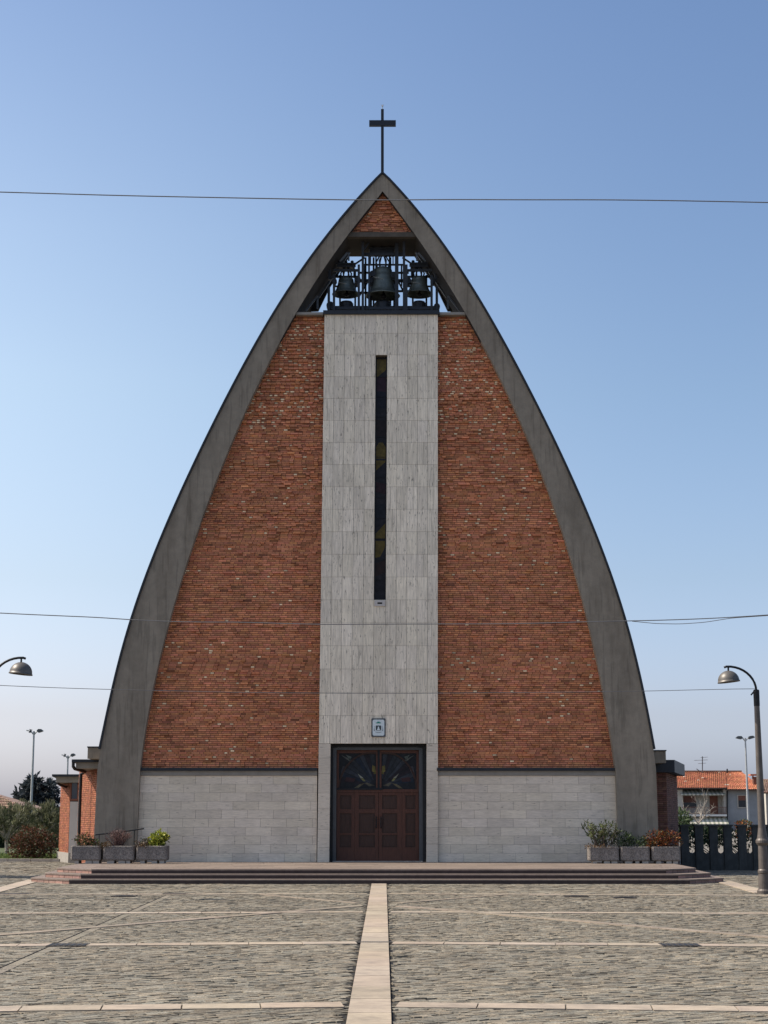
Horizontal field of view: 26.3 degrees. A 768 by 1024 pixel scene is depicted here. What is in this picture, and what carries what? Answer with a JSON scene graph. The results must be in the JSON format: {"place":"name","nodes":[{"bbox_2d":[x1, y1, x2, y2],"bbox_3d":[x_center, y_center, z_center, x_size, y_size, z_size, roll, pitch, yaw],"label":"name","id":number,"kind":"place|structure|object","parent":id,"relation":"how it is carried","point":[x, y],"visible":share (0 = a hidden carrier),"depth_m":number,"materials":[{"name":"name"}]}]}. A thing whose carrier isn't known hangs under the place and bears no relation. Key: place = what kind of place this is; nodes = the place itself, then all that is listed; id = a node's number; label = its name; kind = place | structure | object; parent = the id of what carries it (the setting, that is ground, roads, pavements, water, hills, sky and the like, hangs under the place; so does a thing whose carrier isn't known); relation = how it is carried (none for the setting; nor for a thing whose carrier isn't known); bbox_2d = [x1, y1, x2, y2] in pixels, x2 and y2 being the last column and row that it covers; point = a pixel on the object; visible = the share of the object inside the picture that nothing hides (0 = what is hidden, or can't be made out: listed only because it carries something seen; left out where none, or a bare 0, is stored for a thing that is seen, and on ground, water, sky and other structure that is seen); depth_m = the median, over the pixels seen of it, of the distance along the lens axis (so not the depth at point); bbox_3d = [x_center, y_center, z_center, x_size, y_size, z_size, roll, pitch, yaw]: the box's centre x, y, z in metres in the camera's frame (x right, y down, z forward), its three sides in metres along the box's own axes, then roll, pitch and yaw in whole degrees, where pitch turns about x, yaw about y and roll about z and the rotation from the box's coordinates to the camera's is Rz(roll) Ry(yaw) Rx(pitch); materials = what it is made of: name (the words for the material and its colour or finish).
{"place":"outdoors","nodes":[
{"label":"outdoors","id":0,"kind":"place"},
{"bbox_2d":[0,852,57,858],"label":"grass","id":1,"kind":"structure","parent":0,"point":[4,856],"depth_m":62.23,"materials":[{"name":"green plant"}]},
{"bbox_2d":[0,844,58,853],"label":"lawn","id":2,"kind":"structure","parent":0,"point":[2,850],"depth_m":77.54,"materials":[{"name":"plant"}]},
{"bbox_2d":[0,798,39,852],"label":"olive tree","id":3,"kind":"object","parent":2,"relation":"on","point":[7,828],"visible":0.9,"depth_m":70.61,"materials":[{"name":"green plant"}]},
{"bbox_2d":[0,807,59,847],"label":"garden hedge","id":4,"kind":"object","parent":2,"relation":"on","point":[2,843],"visible":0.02,"depth_m":83.92,"materials":[{"name":"green plant"}]},
{"bbox_2d":[5,823,57,857],"bbox_3d":[-13.209,12.426,61.726,2.075,1.450,1.568,0,-10,0],"label":"red bush","id":5,"kind":"object","parent":2,"relation":"on","point":[22,836],"visible":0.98,"depth_m":61.55,"materials":[{"name":"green plant"}]},
{"bbox_2d":[26,729,42,811],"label":"tall street lamp","id":6,"kind":"object","parent":2,"relation":"on","point":[32,767],"visible":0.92,"depth_m":108.75,"materials":[{"name":"metal"}]},
{"bbox_2d":[26,798,59,851],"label":"olive tree","id":7,"kind":"object","parent":2,"relation":"on","point":[46,814],"visible":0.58,"depth_m":74.48,"materials":[{"name":"green plant"}]},
{"bbox_2d":[62,753,74,773],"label":"tall street lamp","id":8,"kind":"object","parent":2,"relation":"on","point":[71,755],"visible":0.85,"depth_m":128.53,"materials":[{"name":"metal"}]},
{"bbox_2d":[346,884,390,1023],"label":"path","id":9,"kind":"structure","parent":0,"point":[370,1001],"depth_m":17.70,"materials":[{"name":"stone"}]},
{"bbox_2d":[0,880,757,892],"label":"side path","id":10,"kind":"structure","parent":0,"point":[728,883],"depth_m":39.37,"materials":[{"name":"stone"}]},
{"bbox_2d":[0,862,767,1023],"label":"plaza paving","id":11,"kind":"structure","parent":0,"point":[449,973],"depth_m":20.05,"materials":[{"name":"grey stone"}]},
{"bbox_2d":[0,893,31,893],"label":"drain grate","id":12,"kind":"object","parent":11,"relation":"on","point":[15,893],"visible":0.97,"depth_m":35.27,"materials":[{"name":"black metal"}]},
{"bbox_2d":[0,657,32,675],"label":"street lamp","id":13,"kind":"object","parent":11,"relation":"on","point":[21,668],"visible":1,"depth_m":34.25,"materials":[{"name":"metal"}]},
{"bbox_2d":[0,685,725,693],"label":"overhead wire","id":14,"kind":"object","parent":13,"relation":"attached to","point":[365,693],"visible":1,"depth_m":35.27,"materials":[{"name":"black metal"}]},
{"bbox_2d":[46,943,89,946],"bbox_3d":[-4.090,5.611,21.285,0.500,0.030,0.420,0,-10,0],"label":"drain grate","id":15,"kind":"object","parent":11,"relation":"on","point":[67,945],"visible":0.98,"depth_m":21.24,"materials":[{"name":"black metal"}]},
{"bbox_2d":[0,895,171,973],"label":"paving strip","id":16,"kind":"object","parent":11,"relation":"on","point":[13,964],"visible":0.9,"depth_m":22.65,"materials":[{"name":"beige stone"}]},
{"bbox_2d":[111,895,137,896],"bbox_3d":[-5.420,8.020,34.314,0.480,0.030,0.480,0,-10,0],"label":"manhole cover","id":17,"kind":"object","parent":11,"relation":"on","point":[124,895],"visible":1,"depth_m":34.31,"materials":[{"name":"black metal"}]},
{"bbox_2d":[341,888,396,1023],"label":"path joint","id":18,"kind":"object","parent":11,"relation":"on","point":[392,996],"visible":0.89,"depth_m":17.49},
{"bbox_2d":[31,861,723,883],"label":"entrance steps","id":19,"kind":"structure","parent":11,"relation":"on","point":[379,873],"depth_m":41.43,"materials":[{"name":"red stone"}]},
{"bbox_2d":[71,846,102,863],"bbox_3d":[-8.414,9.709,46.586,0.845,0.498,0.550,0,-10,0],"label":"stone planter","id":20,"kind":"object","parent":19,"relation":"on","point":[90,854],"visible":0.98,"depth_m":46.33,"materials":[{"name":"stone"}]},
{"bbox_2d":[72,832,101,847],"bbox_3d":[-8.417,9.315,46.638,0.944,0.499,0.568,0,-10,0],"label":"red green shrub","id":21,"kind":"object","parent":20,"relation":"on","point":[85,839],"visible":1,"depth_m":46.57,"materials":[{"name":"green plant"}]},
{"bbox_2d":[103,846,135,863],"bbox_3d":[-7.484,9.709,46.586,0.879,0.498,0.550,0,-10,0],"label":"stone planter","id":22,"kind":"object","parent":19,"relation":"on","point":[120,854],"visible":0.94,"depth_m":46.33,"materials":[{"name":"stone"}]},
{"bbox_2d":[100,841,110,846],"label":"trailing plant","id":23,"kind":"object","parent":22,"relation":"in","point":[105,844],"visible":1,"depth_m":46.36,"materials":[{"name":"green plant"}]},
{"bbox_2d":[104,828,131,845],"bbox_3d":[-7.543,9.237,46.698,0.817,0.614,0.663,4,-11,-19],"label":"bare shrub","id":24,"kind":"object","parent":22,"relation":"on","point":[118,837],"visible":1,"depth_m":46.61,"materials":[{"name":"brown plant"}]},
{"bbox_2d":[95,828,143,862],"bbox_3d":[-7.609,9.578,47.246,1.404,0.984,0.040,0,-10,0],"label":"handrail","id":25,"kind":"object","parent":19,"relation":"on","point":[122,831],"visible":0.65,"depth_m":47.30,"materials":[{"name":"black metal"}]},
{"bbox_2d":[136,846,168,863],"bbox_3d":[-6.551,9.709,46.586,0.875,0.498,0.550,0,-10,0],"label":"stone planter","id":26,"kind":"object","parent":19,"relation":"on","point":[157,854],"visible":0.98,"depth_m":46.33,"materials":[{"name":"stone"}]},
{"bbox_2d":[134,840,150,847],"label":"trailing plant","id":27,"kind":"object","parent":26,"relation":"in","point":[140,844],"visible":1,"depth_m":46.35,"materials":[{"name":"green plant"}]},
{"bbox_2d":[138,837,150,845],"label":"dark red shrub","id":28,"kind":"object","parent":26,"relation":"on","point":[145,839],"visible":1,"depth_m":46.61,"materials":[{"name":"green plant"}]},
{"bbox_2d":[147,828,170,845],"bbox_3d":[-6.406,9.284,46.671,0.704,0.647,0.529,0,-10,0],"label":"yellow shrub","id":29,"kind":"object","parent":26,"relation":"in","point":[161,838],"visible":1,"depth_m":46.57,"materials":[{"name":"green plant"}]},
{"bbox_2d":[587,846,618,863],"bbox_3d":[6.199,9.720,46.584,0.857,0.475,0.550,0,-10,0],"label":"stone planter","id":30,"kind":"object","parent":19,"relation":"on","point":[606,855],"visible":0.98,"depth_m":46.32,"materials":[{"name":"stone"}]},
{"bbox_2d":[584,843,612,848],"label":"trailing plant","id":31,"kind":"object","parent":30,"relation":"in","point":[590,845],"visible":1,"depth_m":46.38,"materials":[{"name":"green plant"}]},
{"bbox_2d":[581,819,621,846],"bbox_3d":[6.195,9.132,46.670,1.180,0.880,0.596,-1,-11,6],"label":"tall shrub","id":32,"kind":"object","parent":30,"relation":"in","point":[601,839],"visible":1,"depth_m":46.61,"materials":[{"name":"green plant"}]},
{"bbox_2d":[619,846,649,863],"bbox_3d":[7.084,9.720,46.584,0.823,0.475,0.550,0,-10,0],"label":"stone planter","id":33,"kind":"object","parent":19,"relation":"on","point":[635,854],"visible":0.98,"depth_m":46.32,"materials":[{"name":"stone"}]},
{"bbox_2d":[608,829,654,846],"bbox_3d":[7.036,9.287,46.679,1.329,0.637,0.669,0,-10,0],"label":"dark green shrub","id":34,"kind":"object","parent":33,"relation":"in","point":[629,844],"visible":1,"depth_m":46.58,"materials":[{"name":"green plant"}]},
{"bbox_2d":[650,846,680,863],"bbox_3d":[7.958,9.720,46.584,0.812,0.475,0.550,0,-10,0],"label":"stone planter","id":35,"kind":"object","parent":19,"relation":"on","point":[668,855],"visible":0.99,"depth_m":46.32,"materials":[{"name":"stone"}]},
{"bbox_2d":[641,827,682,848],"bbox_3d":[7.908,9.272,46.687,1.242,0.666,0.655,0,-10,0],"label":"orange shrub","id":36,"kind":"object","parent":35,"relation":"in","point":[660,840],"visible":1,"depth_m":46.57,"materials":[{"name":"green plant"}]},
{"bbox_2d":[563,895,588,896],"bbox_3d":[3.990,8.002,34.215,0.500,0.030,0.400,0,-10,0],"label":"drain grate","id":37,"kind":"object","parent":11,"relation":"on","point":[575,896],"visible":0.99,"depth_m":34.16,"materials":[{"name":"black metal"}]},
{"bbox_2d":[611,896,636,898],"bbox_3d":[4.920,7.911,33.724,0.480,0.030,0.480,0,-10,0],"label":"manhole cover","id":38,"kind":"object","parent":11,"relation":"on","point":[624,897],"visible":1,"depth_m":33.55,"materials":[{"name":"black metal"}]},
{"bbox_2d":[658,943,701,946],"bbox_3d":[3.830,5.611,21.285,0.500,0.030,0.420,0,-10,0],"label":"drain grate","id":39,"kind":"object","parent":11,"relation":"on","point":[680,945],"visible":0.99,"depth_m":21.24,"materials":[{"name":"black metal"}]},
{"bbox_2d":[678,823,751,852],"bbox_3d":[13.579,11.475,56.889,9.100,1.464,1.267,0,-10,0],"label":"garden hedge","id":40,"kind":"object","parent":11,"relation":"on","point":[706,837],"visible":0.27,"depth_m":56.81,"materials":[{"name":"green plant"}]},
{"bbox_2d":[678,825,767,869],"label":"garden fence","id":41,"kind":"object","parent":11,"relation":"on","point":[727,858],"visible":0.85,"depth_m":50.90,"materials":[{"name":"metal"}]},
{"bbox_2d":[718,665,767,893],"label":"street lamp","id":42,"kind":"object","parent":11,"relation":"on","point":[727,676],"visible":1,"depth_m":35.91,"materials":[{"name":"metal"}]},
{"bbox_2d":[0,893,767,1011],"bbox_3d":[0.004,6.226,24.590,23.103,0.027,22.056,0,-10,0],"label":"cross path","id":43,"kind":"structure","parent":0,"point":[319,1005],"depth_m":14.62,"materials":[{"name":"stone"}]},
{"bbox_2d":[0,894,767,937],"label":"diagonal path","id":44,"kind":"structure","parent":0,"point":[499,914],"depth_m":26.46,"materials":[{"name":"stone"}]},
{"bbox_2d":[0,191,767,202],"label":"overhead wire","id":45,"kind":"object","parent":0,"point":[382,199],"visible":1,"depth_m":44.26,"materials":[{"name":"black metal"}]},
{"bbox_2d":[0,613,767,624],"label":"overhead wire","id":46,"kind":"object","parent":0,"point":[376,624],"visible":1,"depth_m":42.18,"materials":[{"name":"black metal"}]},
{"bbox_2d":[632,615,767,623],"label":"overhead wire","id":47,"kind":"object","parent":46,"relation":"attached to","point":[698,622],"visible":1,"depth_m":42.22,"materials":[{"name":"black metal"}]},
{"bbox_2d":[0,0,767,806],"label":"sky","id":48,"kind":"structure","parent":0,"point":[637,331],"materials":[{"name":"blue"}]},
{"bbox_2d":[679,830,751,861],"bbox_3d":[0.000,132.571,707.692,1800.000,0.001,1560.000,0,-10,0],"label":"ground","id":49,"kind":"structure","parent":0,"point":[720,849],"depth_m":89.17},
{"bbox_2d":[0,795,40,816],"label":"house","id":50,"kind":"structure","parent":49,"relation":"on","point":[4,800],"depth_m":141.53,"materials":[{"name":"beige paint"}]},
{"bbox_2d":[0,859,59,861],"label":"kerb","id":51,"kind":"structure","parent":49,"relation":"on","point":[29,860],"depth_m":60.48,"materials":[{"name":"stone"}]},
{"bbox_2d":[11,770,60,808],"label":"cedar tree","id":52,"kind":"object","parent":49,"relation":"on","point":[40,789],"visible":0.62,"depth_m":226.04,"materials":[{"name":"green plant"}]},
{"bbox_2d":[52,105,684,864],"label":"church","id":53,"kind":"structure","parent":49,"relation":"on","point":[380,501],"depth_m":49.24,"materials":[{"name":"brick"}]},
{"bbox_2d":[355,793,377,860],"bbox_3d":[-0.513,9.288,48.534,0.695,1.984,0.132,0,-10,0],"label":"door leaf","id":54,"kind":"structure","parent":53,"relation":"in","point":[366,804],"depth_m":48.55,"materials":[{"name":"brown wood"}]},
{"bbox_2d":[371,718,385,736],"bbox_3d":[-0.163,6.363,48.506,0.420,0.544,0.042,0,-10,0],"label":"wall sign","id":55,"kind":"object","parent":53,"relation":"attached to","point":[378,727],"visible":1,"depth_m":48.49,"materials":[{"name":"grey paint"}]},
{"bbox_2d":[374,357,386,599],"bbox_3d":[-0.102,-1.050,50.147,0.402,7.590,0.100,0,-10,0],"label":"slot window","id":56,"kind":"structure","parent":53,"relation":"in","point":[381,362],"depth_m":50.14,"materials":[{"name":"black glass"}]},
{"bbox_2d":[305,241,458,311],"bbox_3d":[-0.038,-7.417,52.072,4.877,2.466,1.160,0,-10,0],"label":"bell frame","id":57,"kind":"object","parent":53,"relation":"attached to","point":[383,304],"visible":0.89,"depth_m":51.71,"materials":[{"name":"metal"}]},
{"bbox_2d":[332,260,357,298],"bbox_3d":[-1.200,-7.394,52.011,0.887,1.193,0.887,0,-10,0],"label":"church bell","id":58,"kind":"object","parent":57,"relation":"hanging from","point":[345,288],"visible":0.97,"depth_m":51.96,"materials":[{"name":"brown metal"}]},
{"bbox_2d":[366,246,399,300],"bbox_3d":[-0.038,-7.600,52.101,1.101,1.799,1.101,0,-10,0],"label":"church bell","id":59,"kind":"object","parent":57,"relation":"hanging from","point":[382,287],"visible":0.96,"depth_m":51.88,"materials":[{"name":"brown metal"}]},
{"bbox_2d":[408,260,429,298],"bbox_3d":[1.104,-7.399,52.013,0.887,1.209,0.887,0,-10,0],"label":"church bell","id":60,"kind":"object","parent":57,"relation":"hanging from","point":[418,288],"visible":0.95,"depth_m":51.95,"materials":[{"name":"brown metal"}]},
{"bbox_2d":[379,793,401,860],"bbox_3d":[0.186,9.288,48.534,0.685,1.984,0.132,0,-10,0],"label":"door leaf","id":61,"kind":"structure","parent":53,"relation":"in","point":[390,804],"depth_m":48.55,"materials":[{"name":"brown wood"}]},
{"bbox_2d":[678,807,697,835],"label":"palm like shrub","id":62,"kind":"object","parent":49,"relation":"on","point":[686,819],"visible":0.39,"depth_m":93.21,"materials":[{"name":"green plant"}]},
{"bbox_2d":[681,789,714,824],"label":"bare tree","id":63,"kind":"object","parent":49,"relation":"on","point":[700,820],"visible":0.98,"depth_m":108.38,"materials":[{"name":"grey plant"}]},
{"bbox_2d":[692,824,734,844],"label":"garden bush","id":64,"kind":"object","parent":49,"relation":"on","point":[720,829],"visible":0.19,"depth_m":98.00,"materials":[{"name":"green plant"}]},
{"bbox_2d":[676,756,764,829],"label":"house","id":65,"kind":"structure","parent":49,"relation":"on","point":[725,794],"depth_m":197.92,"materials":[{"name":"grey paint"}]},
{"bbox_2d":[683,795,696,808],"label":"window","id":66,"kind":"structure","parent":65,"relation":"in","point":[687,799],"depth_m":198.49,"materials":[{"name":"beige paint"}]},
{"bbox_2d":[709,796,717,812],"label":"door","id":67,"kind":"structure","parent":65,"relation":"in","point":[713,799],"depth_m":198.44,"materials":[{"name":"brown wood"}]},
{"bbox_2d":[737,795,746,807],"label":"window","id":68,"kind":"structure","parent":65,"relation":"in","point":[741,799],"depth_m":196.94,"materials":[{"name":"beige paint"}]},
{"bbox_2d":[733,818,753,838],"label":"garden bush","id":69,"kind":"object","parent":49,"relation":"on","point":[741,822],"visible":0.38,"depth_m":103.02,"materials":[{"name":"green plant"}]},
{"bbox_2d":[736,736,754,838],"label":"tall street lamp","id":70,"kind":"object","parent":49,"relation":"on","point":[745,740],"visible":0.94,"depth_m":123.41,"materials":[{"name":"metal"}]},
{"bbox_2d":[763,779,767,824],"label":"house","id":71,"kind":"structure","parent":49,"relation":"on","point":[765,781],"depth_m":211.99,"materials":[{"name":"beige paint"}]}
]}

